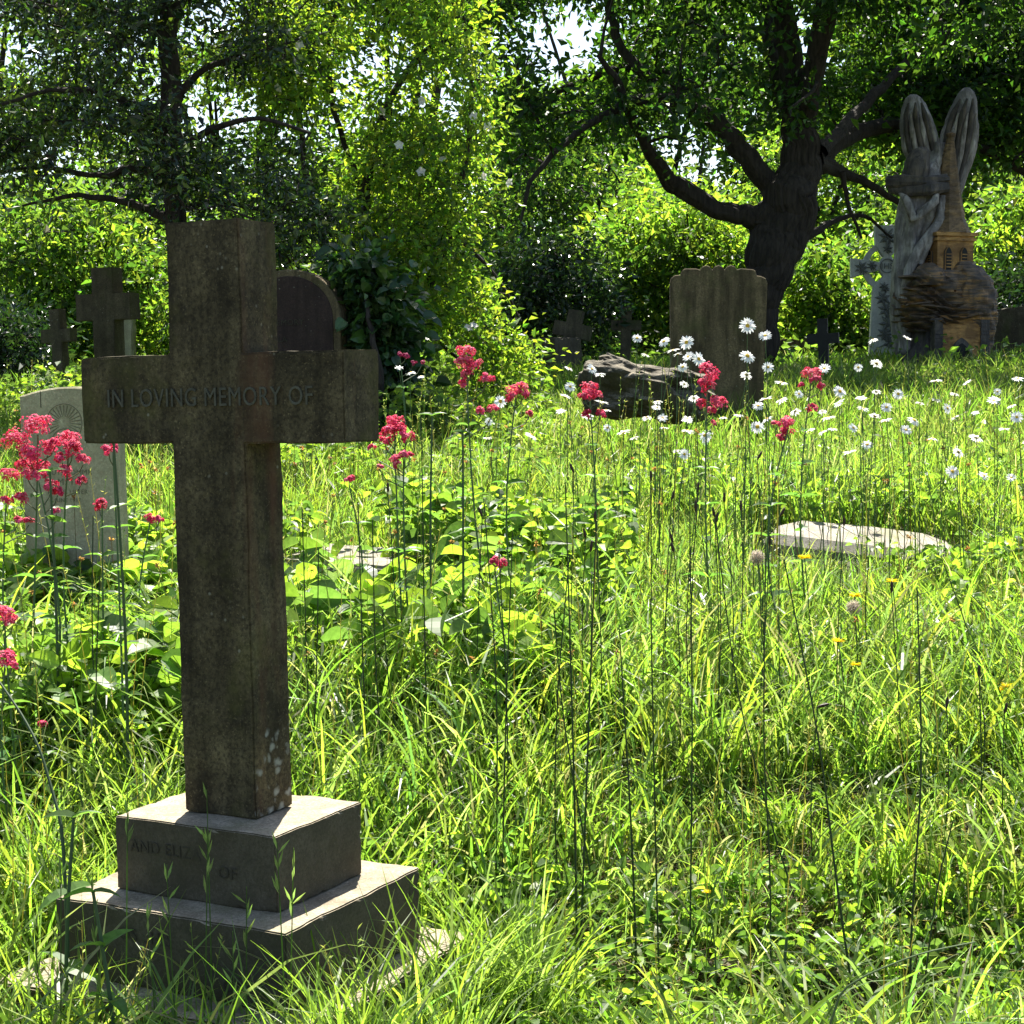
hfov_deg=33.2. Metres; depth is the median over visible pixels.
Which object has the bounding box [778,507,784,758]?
ribwort plantain
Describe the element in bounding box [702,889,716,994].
yellow hawkbit
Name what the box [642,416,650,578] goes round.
ox eye daisy
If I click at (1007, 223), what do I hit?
elder bush
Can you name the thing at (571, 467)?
ribwort plantain
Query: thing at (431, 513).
leafy shoot
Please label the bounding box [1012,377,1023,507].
ox eye daisy
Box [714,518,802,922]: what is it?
dry stalk
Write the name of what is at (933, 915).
dry stalk
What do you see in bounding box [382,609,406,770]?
dry stalk
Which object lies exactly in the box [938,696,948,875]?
ribwort plantain
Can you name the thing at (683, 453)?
ox eye daisy
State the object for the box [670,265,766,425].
scalloped headstone
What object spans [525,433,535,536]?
ox eye daisy
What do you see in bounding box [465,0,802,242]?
background tree
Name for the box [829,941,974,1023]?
bent grass stem
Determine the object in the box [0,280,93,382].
dark bush
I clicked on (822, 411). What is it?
ox eye daisy
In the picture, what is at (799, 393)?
ox eye daisy
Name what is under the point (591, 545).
ribwort plantain
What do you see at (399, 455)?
red valerian
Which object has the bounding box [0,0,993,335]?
sky
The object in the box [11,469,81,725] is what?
red valerian
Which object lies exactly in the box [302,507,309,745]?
dry stalk
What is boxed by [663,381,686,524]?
ox eye daisy
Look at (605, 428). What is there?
ox eye daisy
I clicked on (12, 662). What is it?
red valerian
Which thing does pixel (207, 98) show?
background tree
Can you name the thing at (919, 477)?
ox eye daisy
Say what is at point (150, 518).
red valerian
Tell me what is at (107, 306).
grave cross
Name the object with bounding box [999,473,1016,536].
ox eye daisy
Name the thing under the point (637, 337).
ox eye daisy
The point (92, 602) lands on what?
dry stalk
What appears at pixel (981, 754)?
dry stalk
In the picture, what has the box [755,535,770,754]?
ribwort plantain
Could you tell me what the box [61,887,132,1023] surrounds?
leafy shoot
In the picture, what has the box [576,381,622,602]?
red valerian
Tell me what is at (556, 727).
dry stalk
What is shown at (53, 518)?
leafy shoot
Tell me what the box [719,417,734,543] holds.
ox eye daisy
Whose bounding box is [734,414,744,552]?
ox eye daisy
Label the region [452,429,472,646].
leafy shoot
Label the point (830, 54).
background tree
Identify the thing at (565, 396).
ox eye daisy
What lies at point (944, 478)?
ox eye daisy
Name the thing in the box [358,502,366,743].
dry stalk
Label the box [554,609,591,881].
dry stalk
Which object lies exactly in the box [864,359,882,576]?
ox eye daisy
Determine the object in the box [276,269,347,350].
arched headstone
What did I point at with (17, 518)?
red valerian
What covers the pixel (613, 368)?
boulder
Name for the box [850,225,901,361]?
celtic cross
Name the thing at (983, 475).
ox eye daisy
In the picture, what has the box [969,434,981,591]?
ox eye daisy
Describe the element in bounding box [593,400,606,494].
ox eye daisy
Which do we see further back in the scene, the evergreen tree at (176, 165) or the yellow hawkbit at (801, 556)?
the evergreen tree at (176, 165)
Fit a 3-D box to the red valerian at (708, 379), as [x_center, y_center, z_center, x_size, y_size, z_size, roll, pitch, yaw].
[0.649,-0.013,5.704,0.157,0.975,0.132,-2,5,-21]
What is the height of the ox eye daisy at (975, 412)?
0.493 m
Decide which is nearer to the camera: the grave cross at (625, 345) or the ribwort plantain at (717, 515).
the ribwort plantain at (717, 515)
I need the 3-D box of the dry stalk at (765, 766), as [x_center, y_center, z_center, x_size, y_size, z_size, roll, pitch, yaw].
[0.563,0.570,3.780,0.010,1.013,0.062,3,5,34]
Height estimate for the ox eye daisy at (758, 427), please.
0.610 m
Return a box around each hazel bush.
[0,161,169,365]
[559,167,795,357]
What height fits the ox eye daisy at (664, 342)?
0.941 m
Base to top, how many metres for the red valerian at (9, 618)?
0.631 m
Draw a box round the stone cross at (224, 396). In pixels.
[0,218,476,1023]
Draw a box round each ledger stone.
[285,544,426,582]
[759,521,952,564]
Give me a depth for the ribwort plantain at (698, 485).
5.07 m
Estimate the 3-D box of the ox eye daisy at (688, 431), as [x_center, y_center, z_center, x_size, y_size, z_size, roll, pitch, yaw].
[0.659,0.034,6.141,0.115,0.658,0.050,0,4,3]
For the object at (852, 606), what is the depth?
5.23 m
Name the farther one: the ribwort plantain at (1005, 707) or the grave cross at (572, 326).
the grave cross at (572, 326)
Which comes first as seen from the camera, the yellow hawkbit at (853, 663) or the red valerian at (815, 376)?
the yellow hawkbit at (853, 663)
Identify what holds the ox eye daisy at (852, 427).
on the ground at (811, 937)
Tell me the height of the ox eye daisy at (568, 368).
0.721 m
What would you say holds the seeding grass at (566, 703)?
on the ground at (811, 937)
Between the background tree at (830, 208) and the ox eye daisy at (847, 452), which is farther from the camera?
the background tree at (830, 208)
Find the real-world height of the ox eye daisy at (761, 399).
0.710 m
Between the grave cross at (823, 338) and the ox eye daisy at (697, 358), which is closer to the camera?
the ox eye daisy at (697, 358)
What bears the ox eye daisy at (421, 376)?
on the ground at (811, 937)
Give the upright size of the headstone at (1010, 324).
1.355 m
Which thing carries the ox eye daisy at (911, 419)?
on the ground at (811, 937)
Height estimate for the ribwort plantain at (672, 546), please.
0.662 m
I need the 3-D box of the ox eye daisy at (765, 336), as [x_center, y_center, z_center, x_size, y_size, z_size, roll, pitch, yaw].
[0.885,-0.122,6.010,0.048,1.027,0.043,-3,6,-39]
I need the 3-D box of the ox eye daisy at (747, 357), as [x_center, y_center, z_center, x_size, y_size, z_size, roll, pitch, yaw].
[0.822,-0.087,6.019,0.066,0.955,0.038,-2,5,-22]
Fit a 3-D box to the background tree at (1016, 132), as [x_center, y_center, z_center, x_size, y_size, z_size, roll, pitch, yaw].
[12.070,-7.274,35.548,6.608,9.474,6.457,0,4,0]
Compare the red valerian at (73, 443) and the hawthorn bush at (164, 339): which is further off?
the hawthorn bush at (164, 339)
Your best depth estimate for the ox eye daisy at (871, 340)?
6.99 m
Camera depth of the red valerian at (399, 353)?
8.17 m
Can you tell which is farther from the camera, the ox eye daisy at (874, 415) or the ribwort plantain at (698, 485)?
the ox eye daisy at (874, 415)
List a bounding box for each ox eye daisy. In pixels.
[394,365,410,463]
[408,371,417,463]
[418,375,425,474]
[484,437,494,485]
[485,417,492,468]
[494,395,506,508]
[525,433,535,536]
[556,409,565,502]
[559,394,577,558]
[564,382,575,489]
[565,367,571,491]
[581,364,596,507]
[581,414,594,499]
[588,373,604,495]
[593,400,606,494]
[603,424,610,493]
[605,409,621,534]
[616,430,628,529]
[628,334,641,481]
[630,436,638,502]
[639,354,647,504]
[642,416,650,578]
[651,405,660,534]
[652,413,667,582]
[654,349,678,532]
[654,400,662,507]
[659,337,669,556]
[659,427,667,533]
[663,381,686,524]
[665,335,693,564]
[667,363,687,507]
[670,353,678,583]
[675,416,691,477]
[677,449,690,584]
[681,418,691,581]
[682,352,699,589]
[682,429,706,573]
[685,395,699,515]
[692,352,710,580]
[699,432,711,524]
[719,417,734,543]
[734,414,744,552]
[735,372,751,590]
[739,318,755,607]
[739,350,754,587]
[741,401,763,576]
[748,421,763,560]
[753,416,772,563]
[759,330,771,588]
[760,396,773,570]
[762,362,773,547]
[772,381,786,559]
[775,408,800,560]
[776,390,802,559]
[776,397,787,475]
[783,416,796,566]
[797,364,830,524]
[806,428,814,487]
[818,410,826,517]
[819,431,828,530]
[820,428,836,549]
[822,416,833,605]
[832,450,854,567]
[833,386,858,535]
[834,398,844,606]
[848,423,877,526]
[850,364,863,523]
[855,396,866,572]
[855,413,880,562]
[858,406,868,525]
[861,440,870,526]
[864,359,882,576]
[869,338,876,551]
[873,390,885,571]
[880,402,891,593]
[882,418,894,545]
[892,389,905,590]
[900,425,915,568]
[904,335,910,530]
[908,417,939,572]
[915,402,923,577]
[920,379,940,511]
[929,438,945,555]
[932,398,953,503]
[939,415,957,556]
[940,403,951,541]
[945,466,963,546]
[950,393,962,578]
[953,448,966,588]
[963,379,970,546]
[968,411,979,482]
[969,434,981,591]
[979,471,991,517]
[986,396,1000,563]
[993,388,1001,493]
[996,428,1009,558]
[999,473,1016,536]
[1010,411,1023,495]
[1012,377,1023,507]
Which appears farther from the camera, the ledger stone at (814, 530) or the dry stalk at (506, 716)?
the ledger stone at (814, 530)
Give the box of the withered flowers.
[0,409,1023,779]
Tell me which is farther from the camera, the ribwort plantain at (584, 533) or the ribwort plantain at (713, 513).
the ribwort plantain at (584, 533)
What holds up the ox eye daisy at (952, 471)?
on the ground at (811, 937)
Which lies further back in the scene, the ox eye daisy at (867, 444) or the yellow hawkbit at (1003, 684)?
the ox eye daisy at (867, 444)
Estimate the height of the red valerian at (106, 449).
0.996 m
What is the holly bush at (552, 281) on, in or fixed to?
on the ground at (811, 937)
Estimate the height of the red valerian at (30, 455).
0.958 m
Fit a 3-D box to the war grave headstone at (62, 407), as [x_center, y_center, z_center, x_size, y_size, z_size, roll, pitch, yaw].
[-1.525,0.114,6.025,0.379,1.104,0.082,1,4,11]
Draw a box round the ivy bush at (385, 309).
[311,234,451,439]
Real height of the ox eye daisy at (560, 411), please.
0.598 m
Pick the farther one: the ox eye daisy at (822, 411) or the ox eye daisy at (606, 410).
the ox eye daisy at (822, 411)
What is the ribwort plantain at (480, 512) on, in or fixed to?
on the ground at (811, 937)
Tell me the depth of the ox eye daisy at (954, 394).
6.34 m
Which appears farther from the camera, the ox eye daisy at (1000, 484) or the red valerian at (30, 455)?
the ox eye daisy at (1000, 484)
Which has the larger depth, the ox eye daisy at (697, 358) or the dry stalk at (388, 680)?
the ox eye daisy at (697, 358)
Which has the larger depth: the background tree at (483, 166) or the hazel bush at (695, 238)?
the background tree at (483, 166)
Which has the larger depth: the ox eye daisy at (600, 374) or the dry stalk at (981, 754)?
the ox eye daisy at (600, 374)
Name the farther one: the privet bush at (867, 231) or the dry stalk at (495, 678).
the privet bush at (867, 231)
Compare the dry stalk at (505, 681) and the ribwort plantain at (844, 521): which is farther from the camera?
the ribwort plantain at (844, 521)
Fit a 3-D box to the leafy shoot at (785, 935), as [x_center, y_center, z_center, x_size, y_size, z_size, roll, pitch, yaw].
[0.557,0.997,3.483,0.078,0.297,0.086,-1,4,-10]
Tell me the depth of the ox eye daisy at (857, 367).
7.57 m
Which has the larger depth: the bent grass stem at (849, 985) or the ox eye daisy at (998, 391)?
the ox eye daisy at (998, 391)
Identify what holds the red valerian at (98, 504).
on the ground at (811, 937)
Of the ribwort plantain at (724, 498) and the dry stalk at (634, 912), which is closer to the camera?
the dry stalk at (634, 912)
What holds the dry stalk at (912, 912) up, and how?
on the ground at (811, 937)
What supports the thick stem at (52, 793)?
on the ground at (811, 937)
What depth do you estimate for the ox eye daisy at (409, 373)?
8.48 m
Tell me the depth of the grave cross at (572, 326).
15.37 m
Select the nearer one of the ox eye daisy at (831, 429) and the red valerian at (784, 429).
the red valerian at (784, 429)
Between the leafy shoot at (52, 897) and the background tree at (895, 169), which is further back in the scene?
the background tree at (895, 169)
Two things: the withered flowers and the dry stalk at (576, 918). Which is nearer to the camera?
the dry stalk at (576, 918)
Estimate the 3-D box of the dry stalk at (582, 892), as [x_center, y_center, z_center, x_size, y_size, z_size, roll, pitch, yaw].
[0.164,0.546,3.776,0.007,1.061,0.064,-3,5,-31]
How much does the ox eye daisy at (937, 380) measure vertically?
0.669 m
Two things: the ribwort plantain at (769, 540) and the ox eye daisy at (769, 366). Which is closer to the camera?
the ribwort plantain at (769, 540)
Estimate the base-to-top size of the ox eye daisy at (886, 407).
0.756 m
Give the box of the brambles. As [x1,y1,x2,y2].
[0,329,1023,1023]
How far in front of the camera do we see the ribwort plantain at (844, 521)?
4.88 m
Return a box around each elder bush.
[777,207,893,355]
[964,164,1023,305]
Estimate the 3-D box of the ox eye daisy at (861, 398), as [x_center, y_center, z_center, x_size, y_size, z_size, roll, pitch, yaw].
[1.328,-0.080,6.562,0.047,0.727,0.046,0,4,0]
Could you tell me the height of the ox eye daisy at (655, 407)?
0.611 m
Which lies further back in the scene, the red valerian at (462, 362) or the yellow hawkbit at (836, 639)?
the red valerian at (462, 362)
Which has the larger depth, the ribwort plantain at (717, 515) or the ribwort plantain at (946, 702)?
the ribwort plantain at (717, 515)
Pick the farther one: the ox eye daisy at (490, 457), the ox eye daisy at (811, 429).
the ox eye daisy at (811, 429)
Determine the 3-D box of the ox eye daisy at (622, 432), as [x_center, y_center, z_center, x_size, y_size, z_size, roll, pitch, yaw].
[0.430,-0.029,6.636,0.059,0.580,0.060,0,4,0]
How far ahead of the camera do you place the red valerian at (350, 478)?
5.42 m
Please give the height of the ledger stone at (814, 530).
0.225 m
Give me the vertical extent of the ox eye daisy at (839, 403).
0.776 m
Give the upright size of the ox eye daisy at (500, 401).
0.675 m
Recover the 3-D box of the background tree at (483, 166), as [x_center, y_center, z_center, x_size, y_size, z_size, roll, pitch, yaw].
[-2.027,-5.385,36.708,6.567,6.504,7.054,0,4,0]
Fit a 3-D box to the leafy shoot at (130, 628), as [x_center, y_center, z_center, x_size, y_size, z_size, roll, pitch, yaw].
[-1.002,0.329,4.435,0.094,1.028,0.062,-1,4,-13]
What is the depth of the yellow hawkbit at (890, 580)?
5.34 m
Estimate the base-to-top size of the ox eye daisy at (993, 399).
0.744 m
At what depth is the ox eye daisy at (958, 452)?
6.18 m
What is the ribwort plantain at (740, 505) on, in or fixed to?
on the ground at (811, 937)
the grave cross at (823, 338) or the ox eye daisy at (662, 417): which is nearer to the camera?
the ox eye daisy at (662, 417)
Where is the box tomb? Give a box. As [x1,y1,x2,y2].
[504,336,581,386]
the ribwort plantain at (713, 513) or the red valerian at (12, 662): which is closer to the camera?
the red valerian at (12, 662)
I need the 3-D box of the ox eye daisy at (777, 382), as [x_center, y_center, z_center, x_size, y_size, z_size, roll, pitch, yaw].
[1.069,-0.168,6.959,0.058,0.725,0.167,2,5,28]
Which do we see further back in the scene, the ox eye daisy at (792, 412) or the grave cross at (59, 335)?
the grave cross at (59, 335)
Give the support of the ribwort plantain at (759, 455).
on the ground at (811, 937)
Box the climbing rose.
[196,0,578,407]
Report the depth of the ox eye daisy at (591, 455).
6.18 m
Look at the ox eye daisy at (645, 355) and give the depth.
7.37 m
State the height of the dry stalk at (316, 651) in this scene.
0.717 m
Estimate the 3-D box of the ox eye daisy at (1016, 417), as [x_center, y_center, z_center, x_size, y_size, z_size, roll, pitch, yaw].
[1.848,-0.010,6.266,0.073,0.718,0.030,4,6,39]
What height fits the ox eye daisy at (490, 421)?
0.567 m
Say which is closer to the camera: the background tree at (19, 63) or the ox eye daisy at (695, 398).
the ox eye daisy at (695, 398)
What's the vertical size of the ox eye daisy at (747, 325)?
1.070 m
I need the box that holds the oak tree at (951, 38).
[366,0,1023,365]
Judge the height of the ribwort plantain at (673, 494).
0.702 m
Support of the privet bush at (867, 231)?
on the ground at (811, 937)
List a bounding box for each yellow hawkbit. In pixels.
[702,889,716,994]
[758,558,763,647]
[798,554,810,663]
[832,637,845,734]
[850,592,861,684]
[851,661,862,726]
[887,578,898,641]
[1000,682,1013,734]
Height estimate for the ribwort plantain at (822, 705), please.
0.442 m
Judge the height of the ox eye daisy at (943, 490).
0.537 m
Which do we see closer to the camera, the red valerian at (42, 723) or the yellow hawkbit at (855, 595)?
the red valerian at (42, 723)
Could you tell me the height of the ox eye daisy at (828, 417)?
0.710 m
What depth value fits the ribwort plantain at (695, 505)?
4.86 m
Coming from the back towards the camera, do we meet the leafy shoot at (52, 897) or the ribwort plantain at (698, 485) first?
the ribwort plantain at (698, 485)
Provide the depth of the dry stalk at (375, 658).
4.40 m
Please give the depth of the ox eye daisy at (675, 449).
6.54 m
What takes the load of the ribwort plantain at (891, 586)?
on the ground at (811, 937)
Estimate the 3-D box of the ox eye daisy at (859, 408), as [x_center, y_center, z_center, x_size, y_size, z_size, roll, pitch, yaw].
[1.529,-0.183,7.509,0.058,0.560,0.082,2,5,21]
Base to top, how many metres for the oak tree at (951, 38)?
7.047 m
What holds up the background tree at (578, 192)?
on the ground at (811, 937)
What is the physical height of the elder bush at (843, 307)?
2.527 m
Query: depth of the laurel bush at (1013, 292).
20.05 m
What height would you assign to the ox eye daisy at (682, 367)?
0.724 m
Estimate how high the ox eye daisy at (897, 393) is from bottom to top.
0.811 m
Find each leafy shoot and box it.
[37,809,104,1018]
[38,467,72,705]
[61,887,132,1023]
[105,444,142,791]
[418,412,446,592]
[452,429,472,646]
[763,931,805,1021]
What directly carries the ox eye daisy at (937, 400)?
on the ground at (811, 937)
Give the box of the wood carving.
[885,87,999,365]
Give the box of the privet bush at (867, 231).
[840,204,989,282]
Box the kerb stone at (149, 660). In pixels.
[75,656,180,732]
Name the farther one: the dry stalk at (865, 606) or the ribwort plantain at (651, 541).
the dry stalk at (865, 606)
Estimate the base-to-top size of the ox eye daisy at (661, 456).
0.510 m
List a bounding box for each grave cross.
[40,309,77,387]
[76,267,139,356]
[552,309,592,341]
[611,307,641,360]
[807,318,839,382]
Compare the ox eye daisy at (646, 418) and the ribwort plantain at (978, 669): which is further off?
the ox eye daisy at (646, 418)
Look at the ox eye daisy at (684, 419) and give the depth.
6.21 m
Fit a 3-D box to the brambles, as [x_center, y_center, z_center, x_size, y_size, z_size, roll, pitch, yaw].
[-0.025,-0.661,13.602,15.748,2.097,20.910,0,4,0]
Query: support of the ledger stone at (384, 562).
on the ground at (811, 937)
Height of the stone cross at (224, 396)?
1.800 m
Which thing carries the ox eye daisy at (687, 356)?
on the ground at (811, 937)
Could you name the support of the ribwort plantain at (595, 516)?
on the ground at (811, 937)
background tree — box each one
[0,1,227,300]
[95,0,386,299]
[292,113,558,340]
[297,0,545,290]
[452,89,671,342]
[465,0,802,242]
[541,137,821,336]
[708,70,895,334]
[728,0,1017,235]
[837,53,1023,247]
[986,43,1023,204]
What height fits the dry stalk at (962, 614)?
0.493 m
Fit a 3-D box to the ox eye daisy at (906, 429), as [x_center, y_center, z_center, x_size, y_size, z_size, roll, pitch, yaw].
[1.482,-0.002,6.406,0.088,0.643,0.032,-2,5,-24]
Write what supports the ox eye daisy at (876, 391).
on the ground at (811, 937)
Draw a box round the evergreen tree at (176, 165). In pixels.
[0,0,411,274]
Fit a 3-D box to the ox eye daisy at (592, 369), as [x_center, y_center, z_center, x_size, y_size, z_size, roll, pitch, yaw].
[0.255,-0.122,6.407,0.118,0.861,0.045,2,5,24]
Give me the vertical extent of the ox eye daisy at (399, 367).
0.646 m
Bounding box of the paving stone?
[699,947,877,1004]
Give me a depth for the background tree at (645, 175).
33.26 m
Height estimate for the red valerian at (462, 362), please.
1.071 m
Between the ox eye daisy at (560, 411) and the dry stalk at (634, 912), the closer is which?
the dry stalk at (634, 912)
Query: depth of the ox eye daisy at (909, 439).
7.30 m
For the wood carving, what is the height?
2.999 m
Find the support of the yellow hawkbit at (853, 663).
on the ground at (811, 937)
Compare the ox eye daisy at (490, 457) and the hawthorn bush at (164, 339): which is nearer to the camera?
the ox eye daisy at (490, 457)
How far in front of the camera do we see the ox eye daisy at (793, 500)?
6.58 m
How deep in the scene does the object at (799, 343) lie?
19.36 m
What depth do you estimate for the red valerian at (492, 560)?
4.93 m
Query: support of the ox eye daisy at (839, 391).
on the ground at (811, 937)
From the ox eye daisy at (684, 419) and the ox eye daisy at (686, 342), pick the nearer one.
the ox eye daisy at (684, 419)
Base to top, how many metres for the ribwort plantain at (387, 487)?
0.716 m
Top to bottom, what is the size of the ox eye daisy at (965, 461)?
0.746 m
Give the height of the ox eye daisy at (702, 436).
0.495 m
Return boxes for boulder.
[577,352,720,424]
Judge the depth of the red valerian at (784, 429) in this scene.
5.61 m
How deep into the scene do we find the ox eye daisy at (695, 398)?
7.52 m
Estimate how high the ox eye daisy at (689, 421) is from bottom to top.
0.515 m
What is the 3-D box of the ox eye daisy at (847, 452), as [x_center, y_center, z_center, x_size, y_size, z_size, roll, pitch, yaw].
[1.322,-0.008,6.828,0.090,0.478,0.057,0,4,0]
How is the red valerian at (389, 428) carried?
on the ground at (811, 937)
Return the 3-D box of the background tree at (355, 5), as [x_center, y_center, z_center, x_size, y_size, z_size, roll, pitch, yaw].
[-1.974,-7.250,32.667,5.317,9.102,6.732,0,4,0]
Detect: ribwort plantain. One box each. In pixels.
[386,482,397,656]
[476,507,482,673]
[568,463,573,676]
[581,528,586,705]
[584,541,592,750]
[593,511,601,718]
[650,471,651,685]
[662,533,673,743]
[664,491,674,676]
[670,542,680,748]
[686,500,696,718]
[688,482,699,713]
[712,506,719,737]
[713,512,721,745]
[723,492,733,708]
[733,501,743,686]
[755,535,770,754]
[757,451,763,655]
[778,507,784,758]
[810,703,829,877]
[836,516,845,740]
[890,581,903,781]
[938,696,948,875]
[976,665,985,815]
[1002,702,1007,862]
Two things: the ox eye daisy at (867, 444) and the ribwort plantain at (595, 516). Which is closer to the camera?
the ribwort plantain at (595, 516)
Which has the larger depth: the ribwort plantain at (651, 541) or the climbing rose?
the climbing rose
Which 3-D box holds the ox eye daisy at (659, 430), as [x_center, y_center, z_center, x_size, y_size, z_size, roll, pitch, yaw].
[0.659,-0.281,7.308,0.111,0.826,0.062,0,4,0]
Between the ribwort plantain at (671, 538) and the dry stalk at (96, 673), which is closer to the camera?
the dry stalk at (96, 673)
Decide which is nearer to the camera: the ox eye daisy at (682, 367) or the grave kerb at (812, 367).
the ox eye daisy at (682, 367)
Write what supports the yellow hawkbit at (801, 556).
on the ground at (811, 937)
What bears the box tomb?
on the ground at (811, 937)
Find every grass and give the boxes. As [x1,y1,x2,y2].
[0,347,1023,1023]
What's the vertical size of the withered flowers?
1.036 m
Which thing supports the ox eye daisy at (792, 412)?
on the ground at (811, 937)
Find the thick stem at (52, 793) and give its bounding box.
[0,682,70,981]
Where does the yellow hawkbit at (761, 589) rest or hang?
on the ground at (811, 937)
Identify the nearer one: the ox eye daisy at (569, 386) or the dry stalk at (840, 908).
the dry stalk at (840, 908)
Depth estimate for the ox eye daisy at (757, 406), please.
6.31 m
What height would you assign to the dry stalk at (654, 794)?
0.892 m
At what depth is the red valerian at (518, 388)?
5.60 m
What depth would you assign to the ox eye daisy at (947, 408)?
6.89 m
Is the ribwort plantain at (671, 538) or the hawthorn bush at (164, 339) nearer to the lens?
the ribwort plantain at (671, 538)
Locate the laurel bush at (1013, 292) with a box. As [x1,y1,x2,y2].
[975,228,1023,308]
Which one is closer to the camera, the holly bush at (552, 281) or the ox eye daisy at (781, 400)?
the ox eye daisy at (781, 400)
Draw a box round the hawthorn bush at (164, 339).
[116,181,335,354]
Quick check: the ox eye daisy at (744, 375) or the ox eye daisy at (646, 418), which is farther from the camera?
the ox eye daisy at (646, 418)
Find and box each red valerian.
[0,414,60,706]
[0,495,34,718]
[0,605,40,827]
[0,648,42,850]
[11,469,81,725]
[34,720,61,821]
[43,430,92,706]
[80,498,120,711]
[92,444,148,781]
[128,513,164,619]
[341,475,370,608]
[367,414,420,632]
[376,450,421,632]
[395,351,425,469]
[453,345,499,599]
[485,555,539,739]
[487,381,532,596]
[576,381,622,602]
[684,361,729,611]
[748,415,794,626]
[780,367,825,616]
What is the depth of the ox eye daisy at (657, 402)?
6.63 m
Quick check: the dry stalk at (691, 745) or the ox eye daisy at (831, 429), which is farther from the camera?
the ox eye daisy at (831, 429)
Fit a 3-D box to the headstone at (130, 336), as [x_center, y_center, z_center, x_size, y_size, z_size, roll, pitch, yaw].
[-3.632,-1.343,16.144,0.210,1.013,0.091,1,4,17]
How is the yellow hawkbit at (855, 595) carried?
on the ground at (811, 937)
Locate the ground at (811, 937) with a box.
[1,363,1023,1023]
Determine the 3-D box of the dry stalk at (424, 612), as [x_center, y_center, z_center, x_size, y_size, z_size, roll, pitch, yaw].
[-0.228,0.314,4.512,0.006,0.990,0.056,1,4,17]
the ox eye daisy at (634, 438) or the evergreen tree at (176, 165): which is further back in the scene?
the evergreen tree at (176, 165)
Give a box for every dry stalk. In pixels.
[91,515,99,776]
[95,576,99,785]
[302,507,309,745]
[312,548,318,767]
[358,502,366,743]
[372,520,389,822]
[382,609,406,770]
[421,443,429,789]
[483,499,497,842]
[498,554,509,837]
[501,532,512,915]
[554,554,569,894]
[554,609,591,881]
[565,482,577,959]
[579,521,596,971]
[618,624,637,983]
[650,598,659,971]
[689,529,692,947]
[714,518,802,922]
[763,543,771,974]
[784,560,855,1002]
[865,549,869,680]
[908,587,921,992]
[919,820,953,1022]
[942,560,984,692]
[979,673,981,842]
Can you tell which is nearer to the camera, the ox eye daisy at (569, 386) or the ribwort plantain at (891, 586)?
the ribwort plantain at (891, 586)
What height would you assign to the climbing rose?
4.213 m
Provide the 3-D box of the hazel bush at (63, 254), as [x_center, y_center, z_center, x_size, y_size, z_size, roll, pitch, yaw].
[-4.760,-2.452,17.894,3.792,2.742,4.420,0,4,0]
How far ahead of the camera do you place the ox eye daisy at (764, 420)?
6.68 m
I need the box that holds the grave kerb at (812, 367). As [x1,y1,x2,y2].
[764,367,922,373]
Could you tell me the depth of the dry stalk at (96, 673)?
4.46 m
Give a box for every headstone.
[20,387,128,581]
[124,320,135,355]
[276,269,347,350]
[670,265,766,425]
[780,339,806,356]
[991,306,1023,354]
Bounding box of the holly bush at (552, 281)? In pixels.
[442,212,665,363]
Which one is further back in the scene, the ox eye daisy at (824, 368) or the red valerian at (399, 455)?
the ox eye daisy at (824, 368)
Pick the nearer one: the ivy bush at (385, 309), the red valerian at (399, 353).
the red valerian at (399, 353)
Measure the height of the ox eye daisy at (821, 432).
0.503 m

